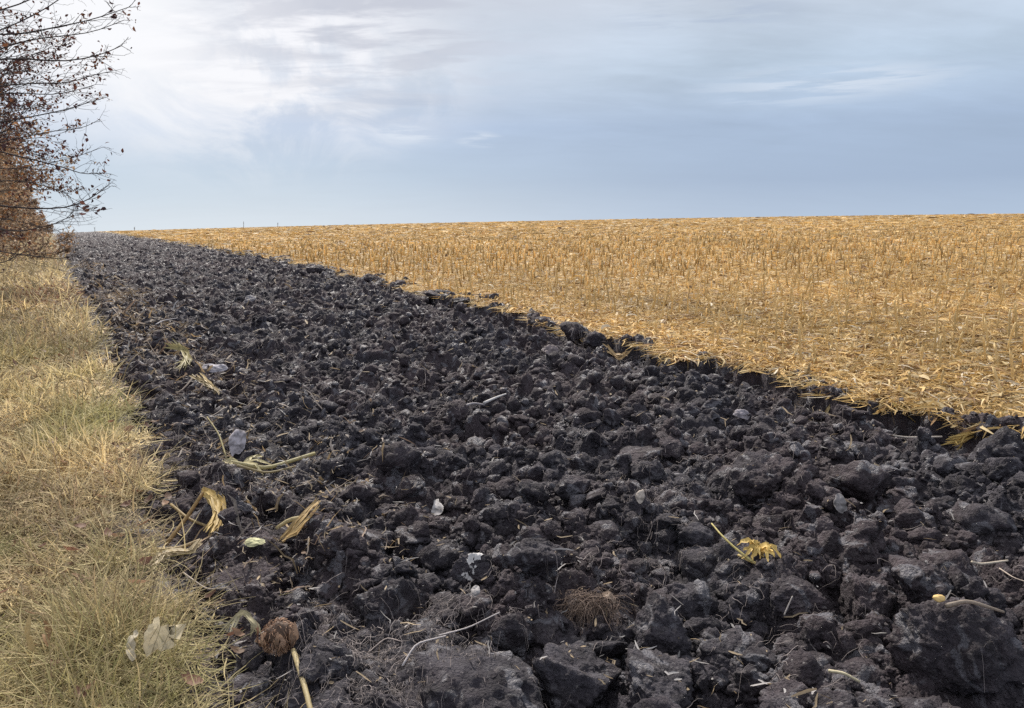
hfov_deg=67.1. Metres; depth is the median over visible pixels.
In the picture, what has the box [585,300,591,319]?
maize stubble stalk
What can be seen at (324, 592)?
soil clod
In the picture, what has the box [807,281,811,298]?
maize stubble stalk
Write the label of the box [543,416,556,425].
soil clod
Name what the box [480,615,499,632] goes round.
soil clod
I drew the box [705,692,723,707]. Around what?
soil clod
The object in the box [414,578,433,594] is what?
soil clod
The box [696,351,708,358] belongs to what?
soil clod
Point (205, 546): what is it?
soil clod
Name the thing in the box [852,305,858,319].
maize stubble stalk
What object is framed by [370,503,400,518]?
soil clod
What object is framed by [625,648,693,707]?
soil clod
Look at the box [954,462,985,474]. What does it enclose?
soil clod
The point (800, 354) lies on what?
maize stubble stalk
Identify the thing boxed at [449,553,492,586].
crusted clod
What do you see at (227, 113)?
sky
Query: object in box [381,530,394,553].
soil clod
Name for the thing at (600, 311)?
maize stubble stalk
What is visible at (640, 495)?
pale chip
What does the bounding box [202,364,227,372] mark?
whitish crust
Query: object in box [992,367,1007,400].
maize stubble stalk
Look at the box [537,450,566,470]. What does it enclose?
soil clod
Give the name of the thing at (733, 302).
maize stubble stalk
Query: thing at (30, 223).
hedge bush
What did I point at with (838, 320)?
maize stubble stalk
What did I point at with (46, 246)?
hedge bush
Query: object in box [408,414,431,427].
soil clod
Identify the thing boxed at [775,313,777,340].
maize stubble stalk
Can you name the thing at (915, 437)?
pale root
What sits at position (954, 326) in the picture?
maize stubble stalk
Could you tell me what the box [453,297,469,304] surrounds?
soil clod
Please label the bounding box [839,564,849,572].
soil clod
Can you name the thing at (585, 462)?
soil clod
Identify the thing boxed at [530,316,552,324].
soil clod
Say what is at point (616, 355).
tan husk leaf
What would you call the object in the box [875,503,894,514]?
soil clod
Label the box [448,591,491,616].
soil clod
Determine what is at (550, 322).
soil clod
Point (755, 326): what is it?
maize stubble stalk
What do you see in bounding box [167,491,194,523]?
soil clod
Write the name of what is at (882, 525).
soil clod
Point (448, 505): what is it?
soil clod
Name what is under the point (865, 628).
soil clod
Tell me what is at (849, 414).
soil clod
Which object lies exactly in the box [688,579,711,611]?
soil clod
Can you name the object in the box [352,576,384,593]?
soil clod
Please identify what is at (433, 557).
soil clod
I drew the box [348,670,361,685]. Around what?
soil clod
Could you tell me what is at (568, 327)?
soil clod
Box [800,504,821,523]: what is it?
soil clod
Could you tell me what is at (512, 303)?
maize stubble stalk
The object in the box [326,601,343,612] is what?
soil clod
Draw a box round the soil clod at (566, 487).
[554,475,590,500]
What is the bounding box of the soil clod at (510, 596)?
[500,590,518,604]
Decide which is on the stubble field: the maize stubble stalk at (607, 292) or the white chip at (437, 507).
the maize stubble stalk at (607, 292)
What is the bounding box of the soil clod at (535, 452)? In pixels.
[528,448,538,457]
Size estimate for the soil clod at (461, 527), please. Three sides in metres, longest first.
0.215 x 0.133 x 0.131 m
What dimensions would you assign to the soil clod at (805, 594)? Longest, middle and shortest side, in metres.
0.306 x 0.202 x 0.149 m
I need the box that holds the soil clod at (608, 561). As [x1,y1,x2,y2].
[596,557,614,567]
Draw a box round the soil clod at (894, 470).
[882,464,901,475]
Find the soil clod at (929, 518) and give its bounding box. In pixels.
[923,512,937,529]
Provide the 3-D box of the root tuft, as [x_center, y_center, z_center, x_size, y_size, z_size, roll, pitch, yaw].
[0.300,1.054,3.070,0.382,0.305,0.287,-6,11,-33]
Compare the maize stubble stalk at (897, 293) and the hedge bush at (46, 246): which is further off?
the hedge bush at (46, 246)
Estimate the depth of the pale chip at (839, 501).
3.78 m
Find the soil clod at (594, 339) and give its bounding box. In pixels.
[583,331,606,346]
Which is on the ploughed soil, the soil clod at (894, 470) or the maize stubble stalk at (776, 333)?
the soil clod at (894, 470)
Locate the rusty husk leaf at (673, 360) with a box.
[669,353,688,365]
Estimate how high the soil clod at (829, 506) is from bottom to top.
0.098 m
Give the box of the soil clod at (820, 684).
[809,679,831,689]
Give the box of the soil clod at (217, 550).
[209,535,226,560]
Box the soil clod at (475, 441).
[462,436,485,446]
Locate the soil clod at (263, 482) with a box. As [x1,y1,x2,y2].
[256,479,271,488]
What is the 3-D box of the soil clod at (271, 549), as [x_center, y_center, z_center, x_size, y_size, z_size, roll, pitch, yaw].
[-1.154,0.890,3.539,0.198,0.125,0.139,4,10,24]
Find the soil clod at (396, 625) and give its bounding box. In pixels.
[387,620,403,633]
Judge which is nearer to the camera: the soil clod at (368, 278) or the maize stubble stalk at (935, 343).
the maize stubble stalk at (935, 343)
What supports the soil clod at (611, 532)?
on the ploughed soil
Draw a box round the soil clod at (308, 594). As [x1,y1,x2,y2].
[304,591,310,599]
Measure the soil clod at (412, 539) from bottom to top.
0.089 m
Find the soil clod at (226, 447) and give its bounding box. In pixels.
[219,442,229,452]
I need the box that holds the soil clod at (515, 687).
[390,642,543,707]
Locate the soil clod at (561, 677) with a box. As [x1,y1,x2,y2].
[532,640,621,707]
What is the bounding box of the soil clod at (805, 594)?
[770,575,829,619]
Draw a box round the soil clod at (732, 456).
[723,451,742,464]
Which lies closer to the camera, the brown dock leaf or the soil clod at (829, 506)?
the brown dock leaf
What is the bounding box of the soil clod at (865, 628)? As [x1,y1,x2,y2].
[843,618,881,638]
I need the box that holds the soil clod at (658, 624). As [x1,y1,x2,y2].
[633,591,691,657]
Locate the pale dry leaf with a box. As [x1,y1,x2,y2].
[126,616,185,660]
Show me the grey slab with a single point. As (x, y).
(237, 440)
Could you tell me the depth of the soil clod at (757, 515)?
3.92 m
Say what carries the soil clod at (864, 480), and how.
on the ploughed soil
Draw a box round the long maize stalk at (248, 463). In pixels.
[222,452,315,474]
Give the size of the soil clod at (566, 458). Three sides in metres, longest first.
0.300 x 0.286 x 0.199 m
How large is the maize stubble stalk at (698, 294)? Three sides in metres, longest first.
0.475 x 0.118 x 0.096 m
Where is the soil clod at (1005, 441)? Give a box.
[967,426,1023,471]
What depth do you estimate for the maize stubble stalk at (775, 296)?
11.55 m
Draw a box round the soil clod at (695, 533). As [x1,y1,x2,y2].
[678,522,714,546]
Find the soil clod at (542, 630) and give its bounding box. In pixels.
[530,612,564,648]
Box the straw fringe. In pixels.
[143,238,976,438]
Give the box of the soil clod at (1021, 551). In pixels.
[1018,543,1023,555]
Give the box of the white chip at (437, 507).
[431,499,443,514]
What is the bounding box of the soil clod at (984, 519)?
[946,499,1016,535]
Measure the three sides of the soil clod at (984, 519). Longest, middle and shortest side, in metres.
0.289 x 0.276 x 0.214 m
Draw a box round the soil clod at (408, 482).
[394,475,424,497]
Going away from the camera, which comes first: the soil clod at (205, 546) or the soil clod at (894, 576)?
the soil clod at (894, 576)
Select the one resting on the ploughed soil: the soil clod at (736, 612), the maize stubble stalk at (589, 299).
the soil clod at (736, 612)
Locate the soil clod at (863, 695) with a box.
[854,691,869,701]
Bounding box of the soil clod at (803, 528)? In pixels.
[796,523,817,533]
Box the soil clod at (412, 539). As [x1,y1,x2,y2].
[394,526,431,545]
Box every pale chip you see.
[244,295,255,302]
[543,344,558,354]
[636,489,644,503]
[733,409,749,419]
[833,493,846,512]
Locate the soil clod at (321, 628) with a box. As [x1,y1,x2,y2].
[318,624,329,635]
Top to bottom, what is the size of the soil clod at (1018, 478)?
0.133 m
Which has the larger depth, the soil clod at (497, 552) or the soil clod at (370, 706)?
the soil clod at (497, 552)
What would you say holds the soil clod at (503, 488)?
on the ploughed soil
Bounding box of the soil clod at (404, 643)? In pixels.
[400,630,414,645]
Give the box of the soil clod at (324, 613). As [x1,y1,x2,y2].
[315,608,330,625]
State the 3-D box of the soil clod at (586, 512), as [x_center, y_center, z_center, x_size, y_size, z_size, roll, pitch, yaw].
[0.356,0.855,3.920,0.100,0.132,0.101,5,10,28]
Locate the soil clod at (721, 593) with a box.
[714,583,735,600]
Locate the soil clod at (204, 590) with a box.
[197,582,211,598]
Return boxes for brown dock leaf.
[24,614,51,665]
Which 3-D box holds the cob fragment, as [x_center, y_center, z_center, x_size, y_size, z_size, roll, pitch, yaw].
[1.434,0.788,2.423,0.214,0.047,0.041,2,9,12]
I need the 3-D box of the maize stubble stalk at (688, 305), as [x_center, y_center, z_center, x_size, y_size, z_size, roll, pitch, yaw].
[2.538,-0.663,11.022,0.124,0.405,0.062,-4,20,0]
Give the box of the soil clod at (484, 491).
[470,487,489,505]
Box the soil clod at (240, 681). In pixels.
[229,670,270,696]
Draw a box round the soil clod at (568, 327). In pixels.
[559,321,590,341]
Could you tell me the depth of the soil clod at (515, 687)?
2.40 m
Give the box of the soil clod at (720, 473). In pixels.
[706,465,731,487]
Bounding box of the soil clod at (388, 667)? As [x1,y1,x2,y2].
[381,662,402,684]
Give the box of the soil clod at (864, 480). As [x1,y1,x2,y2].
[827,460,892,501]
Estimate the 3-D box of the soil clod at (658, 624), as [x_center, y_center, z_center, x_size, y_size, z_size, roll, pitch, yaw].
[0.525,1.024,2.763,0.194,0.297,0.187,-1,9,-8]
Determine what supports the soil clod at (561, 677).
on the ploughed soil
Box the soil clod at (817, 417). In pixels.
[806,411,830,422]
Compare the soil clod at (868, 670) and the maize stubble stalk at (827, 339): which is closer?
the soil clod at (868, 670)
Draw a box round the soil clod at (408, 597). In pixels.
[352,577,422,629]
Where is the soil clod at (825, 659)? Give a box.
[808,650,832,665]
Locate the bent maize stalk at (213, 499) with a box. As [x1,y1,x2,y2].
[147,487,225,568]
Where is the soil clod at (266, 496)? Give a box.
[261,488,279,515]
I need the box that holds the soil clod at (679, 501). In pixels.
[654,490,687,513]
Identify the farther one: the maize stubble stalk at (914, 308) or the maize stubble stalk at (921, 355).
the maize stubble stalk at (914, 308)
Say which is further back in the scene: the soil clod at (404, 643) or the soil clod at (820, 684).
the soil clod at (404, 643)
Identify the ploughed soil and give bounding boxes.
[52,232,1023,707]
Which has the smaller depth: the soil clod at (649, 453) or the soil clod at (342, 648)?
the soil clod at (342, 648)
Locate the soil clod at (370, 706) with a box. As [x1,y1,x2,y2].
[362,703,377,707]
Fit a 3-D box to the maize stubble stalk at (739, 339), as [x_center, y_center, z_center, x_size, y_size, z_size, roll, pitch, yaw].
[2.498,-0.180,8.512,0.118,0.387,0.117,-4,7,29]
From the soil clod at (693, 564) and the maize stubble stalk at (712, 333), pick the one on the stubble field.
the maize stubble stalk at (712, 333)
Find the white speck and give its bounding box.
[471,585,479,595]
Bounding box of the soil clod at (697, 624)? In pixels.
[683,617,705,640]
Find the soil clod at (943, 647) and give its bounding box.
[886,597,1023,696]
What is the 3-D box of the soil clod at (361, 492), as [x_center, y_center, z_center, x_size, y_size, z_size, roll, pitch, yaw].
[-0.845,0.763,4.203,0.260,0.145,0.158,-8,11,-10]
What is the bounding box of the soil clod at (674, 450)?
[660,442,682,457]
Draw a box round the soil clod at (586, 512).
[579,507,590,524]
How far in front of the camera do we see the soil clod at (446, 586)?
3.40 m
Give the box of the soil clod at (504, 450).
[498,447,510,456]
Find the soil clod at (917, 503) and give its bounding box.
[914,500,942,511]
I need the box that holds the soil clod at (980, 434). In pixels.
[976,423,994,437]
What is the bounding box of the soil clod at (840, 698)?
[808,687,855,707]
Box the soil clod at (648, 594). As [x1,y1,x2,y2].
[641,587,666,605]
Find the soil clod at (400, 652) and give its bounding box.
[383,644,413,666]
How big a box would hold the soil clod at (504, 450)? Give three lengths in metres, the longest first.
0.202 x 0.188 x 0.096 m
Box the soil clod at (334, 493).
[319,488,338,497]
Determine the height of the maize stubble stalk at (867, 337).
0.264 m
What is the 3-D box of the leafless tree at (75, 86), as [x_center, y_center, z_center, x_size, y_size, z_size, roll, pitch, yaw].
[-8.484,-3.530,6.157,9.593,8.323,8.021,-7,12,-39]
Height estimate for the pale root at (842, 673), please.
0.027 m
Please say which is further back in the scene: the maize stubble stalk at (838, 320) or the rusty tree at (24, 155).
the rusty tree at (24, 155)
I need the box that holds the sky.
[0,0,1023,233]
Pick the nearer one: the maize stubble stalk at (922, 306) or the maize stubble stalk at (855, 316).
the maize stubble stalk at (922, 306)
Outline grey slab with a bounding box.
[228,429,245,455]
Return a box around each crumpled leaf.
[164,338,191,370]
[189,373,220,393]
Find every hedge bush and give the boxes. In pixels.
[0,151,78,260]
[0,183,33,252]
[1,151,28,247]
[6,165,46,240]
[6,203,37,242]
[21,199,54,237]
[24,191,52,234]
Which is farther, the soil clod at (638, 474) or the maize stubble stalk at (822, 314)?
the maize stubble stalk at (822, 314)
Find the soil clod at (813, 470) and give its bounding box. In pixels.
[794,464,819,478]
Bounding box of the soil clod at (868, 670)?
[830,656,885,683]
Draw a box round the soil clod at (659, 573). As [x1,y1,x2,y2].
[649,567,670,584]
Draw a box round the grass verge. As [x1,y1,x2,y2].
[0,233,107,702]
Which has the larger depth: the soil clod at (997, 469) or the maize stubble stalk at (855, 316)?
the maize stubble stalk at (855, 316)
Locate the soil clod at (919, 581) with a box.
[889,555,953,603]
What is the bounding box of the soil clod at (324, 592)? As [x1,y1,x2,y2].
[314,577,342,599]
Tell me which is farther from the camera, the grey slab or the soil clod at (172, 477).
the grey slab
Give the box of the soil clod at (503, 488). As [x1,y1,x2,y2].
[494,478,514,497]
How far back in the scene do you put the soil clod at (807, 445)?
5.11 m
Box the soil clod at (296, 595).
[283,587,306,610]
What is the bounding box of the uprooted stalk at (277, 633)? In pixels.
[254,617,312,707]
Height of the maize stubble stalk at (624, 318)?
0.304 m
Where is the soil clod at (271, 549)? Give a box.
[239,533,285,555]
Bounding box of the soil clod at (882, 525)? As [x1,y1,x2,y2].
[845,519,887,529]
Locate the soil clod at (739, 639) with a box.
[721,625,763,667]
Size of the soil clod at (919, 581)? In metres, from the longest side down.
0.256 x 0.232 x 0.201 m
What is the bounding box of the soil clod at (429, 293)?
[424,290,440,299]
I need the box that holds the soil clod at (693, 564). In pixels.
[678,545,716,578]
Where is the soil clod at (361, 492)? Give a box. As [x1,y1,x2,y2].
[338,482,380,504]
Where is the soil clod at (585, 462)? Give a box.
[569,452,597,472]
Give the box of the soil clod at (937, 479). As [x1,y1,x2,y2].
[923,470,944,486]
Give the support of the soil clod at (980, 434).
on the ploughed soil
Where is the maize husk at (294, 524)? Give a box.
[275,497,319,542]
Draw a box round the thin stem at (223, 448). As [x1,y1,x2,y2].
[207,416,226,457]
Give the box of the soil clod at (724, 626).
[717,618,730,633]
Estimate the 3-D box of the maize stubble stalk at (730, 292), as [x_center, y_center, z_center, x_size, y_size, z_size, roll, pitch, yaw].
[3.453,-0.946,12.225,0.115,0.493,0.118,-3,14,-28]
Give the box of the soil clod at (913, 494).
[893,486,917,501]
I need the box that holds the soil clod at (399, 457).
[375,441,421,475]
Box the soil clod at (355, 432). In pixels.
[348,426,364,441]
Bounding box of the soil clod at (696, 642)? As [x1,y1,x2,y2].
[691,638,703,653]
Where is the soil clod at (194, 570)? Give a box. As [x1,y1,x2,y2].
[188,566,206,580]
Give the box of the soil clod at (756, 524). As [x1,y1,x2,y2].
[752,520,764,528]
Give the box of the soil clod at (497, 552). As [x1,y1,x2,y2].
[486,543,511,572]
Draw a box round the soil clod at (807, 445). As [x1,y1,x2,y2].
[802,440,815,449]
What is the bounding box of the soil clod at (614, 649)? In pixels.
[585,640,628,658]
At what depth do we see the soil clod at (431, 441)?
5.18 m
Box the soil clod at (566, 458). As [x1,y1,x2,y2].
[560,451,573,469]
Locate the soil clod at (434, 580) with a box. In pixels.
[418,572,441,592]
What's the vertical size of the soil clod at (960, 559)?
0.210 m
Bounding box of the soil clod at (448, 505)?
[443,495,468,512]
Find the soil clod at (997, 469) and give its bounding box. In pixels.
[982,457,1023,481]
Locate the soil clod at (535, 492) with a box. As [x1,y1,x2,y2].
[515,481,550,506]
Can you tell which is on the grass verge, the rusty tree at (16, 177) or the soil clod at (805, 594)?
the rusty tree at (16, 177)
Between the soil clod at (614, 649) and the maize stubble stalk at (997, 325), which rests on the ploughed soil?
the soil clod at (614, 649)
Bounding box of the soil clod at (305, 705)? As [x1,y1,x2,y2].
[300,698,313,707]
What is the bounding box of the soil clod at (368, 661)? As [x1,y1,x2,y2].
[359,659,372,671]
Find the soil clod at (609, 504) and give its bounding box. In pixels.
[601,494,623,517]
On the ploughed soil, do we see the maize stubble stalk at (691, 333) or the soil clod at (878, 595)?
the soil clod at (878, 595)
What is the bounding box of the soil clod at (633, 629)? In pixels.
[631,621,636,636]
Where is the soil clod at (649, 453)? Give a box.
[614,446,660,460]
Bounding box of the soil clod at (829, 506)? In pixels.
[820,497,837,512]
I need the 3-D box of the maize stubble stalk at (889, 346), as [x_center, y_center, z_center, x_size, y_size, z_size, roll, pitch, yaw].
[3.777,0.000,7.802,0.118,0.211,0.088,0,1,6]
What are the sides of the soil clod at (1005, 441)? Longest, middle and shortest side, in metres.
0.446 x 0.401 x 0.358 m
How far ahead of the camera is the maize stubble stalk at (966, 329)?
9.05 m
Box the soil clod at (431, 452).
[417,446,438,457]
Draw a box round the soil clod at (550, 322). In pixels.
[548,320,555,327]
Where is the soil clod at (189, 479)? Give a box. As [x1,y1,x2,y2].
[175,470,199,488]
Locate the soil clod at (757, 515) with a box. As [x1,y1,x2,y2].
[753,513,764,522]
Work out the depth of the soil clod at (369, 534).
3.60 m
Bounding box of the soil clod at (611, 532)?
[588,520,624,549]
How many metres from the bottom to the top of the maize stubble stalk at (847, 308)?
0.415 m
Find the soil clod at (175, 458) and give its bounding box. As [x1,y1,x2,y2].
[163,456,182,468]
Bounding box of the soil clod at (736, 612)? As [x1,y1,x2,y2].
[727,607,752,626]
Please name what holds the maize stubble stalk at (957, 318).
on the stubble field
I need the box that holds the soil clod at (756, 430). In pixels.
[751,422,772,436]
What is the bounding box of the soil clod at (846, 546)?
[836,535,877,563]
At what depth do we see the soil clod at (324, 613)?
3.14 m
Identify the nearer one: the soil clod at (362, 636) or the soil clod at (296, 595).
the soil clod at (362, 636)
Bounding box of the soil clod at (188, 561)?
[170,558,195,573]
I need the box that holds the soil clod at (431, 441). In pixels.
[424,437,440,447]
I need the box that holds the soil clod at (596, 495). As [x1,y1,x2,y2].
[585,487,606,502]
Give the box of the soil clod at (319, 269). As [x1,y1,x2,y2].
[305,265,324,273]
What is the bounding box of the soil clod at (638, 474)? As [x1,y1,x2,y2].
[631,461,648,481]
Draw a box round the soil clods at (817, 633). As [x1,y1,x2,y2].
[59,241,1023,707]
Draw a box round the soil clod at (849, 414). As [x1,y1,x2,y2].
[837,409,869,420]
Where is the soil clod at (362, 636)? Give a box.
[353,629,372,647]
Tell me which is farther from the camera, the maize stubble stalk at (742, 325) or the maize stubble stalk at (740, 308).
the maize stubble stalk at (740, 308)
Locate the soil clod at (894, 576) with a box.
[891,572,898,582]
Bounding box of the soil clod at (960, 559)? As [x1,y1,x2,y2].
[918,548,978,576]
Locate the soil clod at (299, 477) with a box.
[285,473,314,485]
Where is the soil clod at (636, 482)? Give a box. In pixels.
[626,480,641,490]
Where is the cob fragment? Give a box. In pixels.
[932,594,1004,612]
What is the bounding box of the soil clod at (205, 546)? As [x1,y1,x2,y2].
[196,541,209,551]
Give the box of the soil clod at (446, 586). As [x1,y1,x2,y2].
[441,577,456,593]
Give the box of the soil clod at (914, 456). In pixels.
[909,451,920,461]
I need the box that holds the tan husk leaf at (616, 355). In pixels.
[603,344,632,360]
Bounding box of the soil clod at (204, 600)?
[177,599,205,610]
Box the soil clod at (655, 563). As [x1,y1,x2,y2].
[647,558,668,571]
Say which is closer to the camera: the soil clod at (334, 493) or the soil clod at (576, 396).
the soil clod at (334, 493)
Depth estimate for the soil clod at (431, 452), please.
4.93 m
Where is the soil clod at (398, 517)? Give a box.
[391,507,405,526]
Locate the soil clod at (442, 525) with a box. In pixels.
[428,519,449,531]
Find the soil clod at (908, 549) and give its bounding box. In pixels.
[901,541,919,559]
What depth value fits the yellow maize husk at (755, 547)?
3.18 m
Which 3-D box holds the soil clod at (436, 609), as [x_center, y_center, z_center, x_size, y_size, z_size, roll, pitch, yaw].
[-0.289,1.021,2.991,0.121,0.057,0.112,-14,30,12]
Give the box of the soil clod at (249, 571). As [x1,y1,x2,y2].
[206,558,279,599]
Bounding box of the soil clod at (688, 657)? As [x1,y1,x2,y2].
[679,655,701,669]
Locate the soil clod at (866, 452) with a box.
[843,440,872,460]
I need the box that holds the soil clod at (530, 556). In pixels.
[502,537,565,582]
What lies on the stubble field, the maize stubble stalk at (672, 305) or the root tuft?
the maize stubble stalk at (672, 305)
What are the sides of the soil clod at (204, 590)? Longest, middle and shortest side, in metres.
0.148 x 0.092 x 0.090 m
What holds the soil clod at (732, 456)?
on the ploughed soil
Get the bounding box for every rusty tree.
[0,96,95,263]
[0,99,33,251]
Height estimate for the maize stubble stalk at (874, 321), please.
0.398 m
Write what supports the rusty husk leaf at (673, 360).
on the ploughed soil
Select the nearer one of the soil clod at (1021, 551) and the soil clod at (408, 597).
the soil clod at (408, 597)
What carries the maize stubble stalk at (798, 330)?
on the stubble field
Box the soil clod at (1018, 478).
[1013,471,1023,487]
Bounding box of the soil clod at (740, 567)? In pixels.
[731,559,751,572]
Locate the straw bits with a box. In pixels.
[63,237,1022,707]
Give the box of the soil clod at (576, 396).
[571,390,588,406]
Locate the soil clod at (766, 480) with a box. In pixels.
[728,449,797,510]
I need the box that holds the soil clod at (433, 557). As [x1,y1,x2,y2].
[414,541,458,572]
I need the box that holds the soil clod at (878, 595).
[838,572,897,623]
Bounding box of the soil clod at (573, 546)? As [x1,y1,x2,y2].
[567,541,581,565]
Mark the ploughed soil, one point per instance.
(194, 268)
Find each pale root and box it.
[183,573,227,589]
[367,638,401,652]
[401,635,445,665]
[439,612,499,635]
[466,402,484,405]
[483,393,505,403]
[784,596,792,614]
[828,669,860,682]
[887,433,941,437]
[971,560,1008,564]
[999,568,1023,581]
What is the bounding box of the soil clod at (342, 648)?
[326,642,352,655]
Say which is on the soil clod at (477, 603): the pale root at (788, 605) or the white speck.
the white speck
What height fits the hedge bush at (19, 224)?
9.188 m
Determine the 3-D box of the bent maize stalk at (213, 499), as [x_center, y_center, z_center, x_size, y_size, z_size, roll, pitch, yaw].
[-1.598,0.833,3.854,0.346,0.221,0.675,-2,9,-12]
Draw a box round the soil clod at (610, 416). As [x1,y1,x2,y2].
[603,408,621,426]
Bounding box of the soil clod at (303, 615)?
[297,607,318,623]
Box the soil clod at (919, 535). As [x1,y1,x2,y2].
[907,526,941,543]
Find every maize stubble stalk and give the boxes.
[510,284,514,304]
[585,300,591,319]
[586,290,592,306]
[596,301,602,322]
[606,279,611,302]
[612,293,615,312]
[624,310,625,326]
[634,307,638,328]
[649,283,657,309]
[660,292,668,319]
[669,293,675,313]
[675,296,684,314]
[686,294,691,313]
[690,320,695,340]
[697,284,704,306]
[708,313,714,342]
[714,293,721,310]
[716,323,724,345]
[724,280,732,304]
[732,281,738,306]
[735,320,742,347]
[737,297,746,313]
[740,305,743,336]
[744,337,748,350]
[748,309,753,324]
[754,313,756,338]
[760,339,762,352]
[770,296,779,319]
[771,284,776,307]
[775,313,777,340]
[778,306,785,327]
[790,329,801,360]
[795,318,799,344]
[798,293,801,314]
[799,322,805,347]
[801,275,810,294]
[803,303,809,321]
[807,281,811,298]
[809,308,817,333]
[812,342,816,364]
[819,298,824,318]
[823,320,831,347]
[825,335,832,350]
[833,342,841,366]
[836,306,844,324]
[840,279,846,303]
[841,310,847,328]
[842,294,848,319]
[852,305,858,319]
[865,325,871,342]
[870,300,878,322]
[874,326,877,345]
[879,360,886,374]
[883,344,890,358]
[885,297,888,316]
[889,341,902,378]
[894,273,900,296]
[894,300,900,333]
[897,295,900,317]
[902,281,911,304]
[907,371,912,386]
[911,298,915,316]
[912,346,923,364]
[920,301,928,322]
[933,329,943,352]
[934,336,941,370]
[936,312,938,337]
[939,370,944,385]
[942,326,949,354]
[951,312,955,331]
[955,331,966,357]
[956,304,958,326]
[962,316,968,333]
[971,324,975,347]
[981,314,984,334]
[981,336,987,359]
[984,317,997,347]
[988,381,997,399]
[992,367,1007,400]
[993,342,1008,365]
[994,310,1000,330]
[998,283,1007,308]
[1000,279,1005,299]
[1005,308,1010,337]
[1006,322,1015,350]
[1009,348,1022,379]
[1013,305,1022,339]
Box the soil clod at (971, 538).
[957,530,979,545]
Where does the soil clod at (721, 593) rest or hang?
on the ploughed soil
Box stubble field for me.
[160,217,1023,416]
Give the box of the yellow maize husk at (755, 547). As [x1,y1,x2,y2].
[711,523,780,563]
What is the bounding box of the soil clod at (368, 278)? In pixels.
[361,274,375,282]
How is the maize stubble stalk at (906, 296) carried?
on the stubble field
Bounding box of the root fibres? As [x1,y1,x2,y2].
[78,250,1023,707]
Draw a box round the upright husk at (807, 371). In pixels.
[804,363,810,374]
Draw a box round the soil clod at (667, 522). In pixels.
[661,513,685,529]
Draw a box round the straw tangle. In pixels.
[942,409,1010,449]
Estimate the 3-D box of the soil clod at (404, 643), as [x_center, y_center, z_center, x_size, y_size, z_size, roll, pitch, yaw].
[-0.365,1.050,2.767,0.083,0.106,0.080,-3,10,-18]
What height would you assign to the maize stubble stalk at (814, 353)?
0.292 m
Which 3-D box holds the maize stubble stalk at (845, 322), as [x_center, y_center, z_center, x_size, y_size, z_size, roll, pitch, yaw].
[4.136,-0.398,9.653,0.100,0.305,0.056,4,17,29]
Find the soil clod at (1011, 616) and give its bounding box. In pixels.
[1001,608,1022,627]
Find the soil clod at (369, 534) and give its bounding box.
[358,528,384,544]
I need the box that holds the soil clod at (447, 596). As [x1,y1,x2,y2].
[429,591,454,606]
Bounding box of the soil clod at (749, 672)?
[732,664,758,684]
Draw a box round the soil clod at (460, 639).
[434,627,464,645]
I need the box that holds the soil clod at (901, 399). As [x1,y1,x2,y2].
[892,398,907,408]
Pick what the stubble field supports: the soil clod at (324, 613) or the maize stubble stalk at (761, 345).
the maize stubble stalk at (761, 345)
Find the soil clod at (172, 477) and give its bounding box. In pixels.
[154,471,175,485]
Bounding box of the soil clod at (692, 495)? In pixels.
[686,492,697,498]
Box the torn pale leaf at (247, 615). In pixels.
[220,609,260,636]
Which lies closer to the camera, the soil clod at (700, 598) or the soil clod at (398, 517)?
the soil clod at (700, 598)
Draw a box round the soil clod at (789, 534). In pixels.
[777,530,797,539]
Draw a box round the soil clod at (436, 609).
[424,604,446,624]
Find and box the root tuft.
[546,585,636,635]
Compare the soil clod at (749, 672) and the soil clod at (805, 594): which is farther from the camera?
the soil clod at (805, 594)
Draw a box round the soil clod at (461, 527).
[458,522,484,530]
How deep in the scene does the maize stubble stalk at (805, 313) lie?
10.18 m
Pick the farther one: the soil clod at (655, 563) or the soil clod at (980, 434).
the soil clod at (980, 434)
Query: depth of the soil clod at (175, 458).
4.94 m
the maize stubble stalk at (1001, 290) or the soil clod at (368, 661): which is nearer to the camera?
the soil clod at (368, 661)
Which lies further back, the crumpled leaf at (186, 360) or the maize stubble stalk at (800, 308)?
the maize stubble stalk at (800, 308)
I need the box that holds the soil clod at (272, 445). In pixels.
[266,443,279,448]
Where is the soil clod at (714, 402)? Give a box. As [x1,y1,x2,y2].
[700,398,726,408]
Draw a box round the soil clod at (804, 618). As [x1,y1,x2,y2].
[797,612,837,630]
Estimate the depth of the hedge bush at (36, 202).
91.01 m
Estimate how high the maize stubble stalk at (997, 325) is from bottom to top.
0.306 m
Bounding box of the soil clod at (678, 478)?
[674,476,690,482]
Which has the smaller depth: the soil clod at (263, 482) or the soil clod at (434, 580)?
the soil clod at (434, 580)
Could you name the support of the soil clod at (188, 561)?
on the ploughed soil
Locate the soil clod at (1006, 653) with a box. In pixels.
[998,643,1014,665]
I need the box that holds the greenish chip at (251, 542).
[244,538,264,546]
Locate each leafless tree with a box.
[0,0,140,297]
[0,2,118,236]
[0,5,91,275]
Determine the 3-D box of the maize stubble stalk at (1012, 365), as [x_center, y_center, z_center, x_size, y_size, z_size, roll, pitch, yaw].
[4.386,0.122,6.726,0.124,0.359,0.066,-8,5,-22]
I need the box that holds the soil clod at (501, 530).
[494,525,513,537]

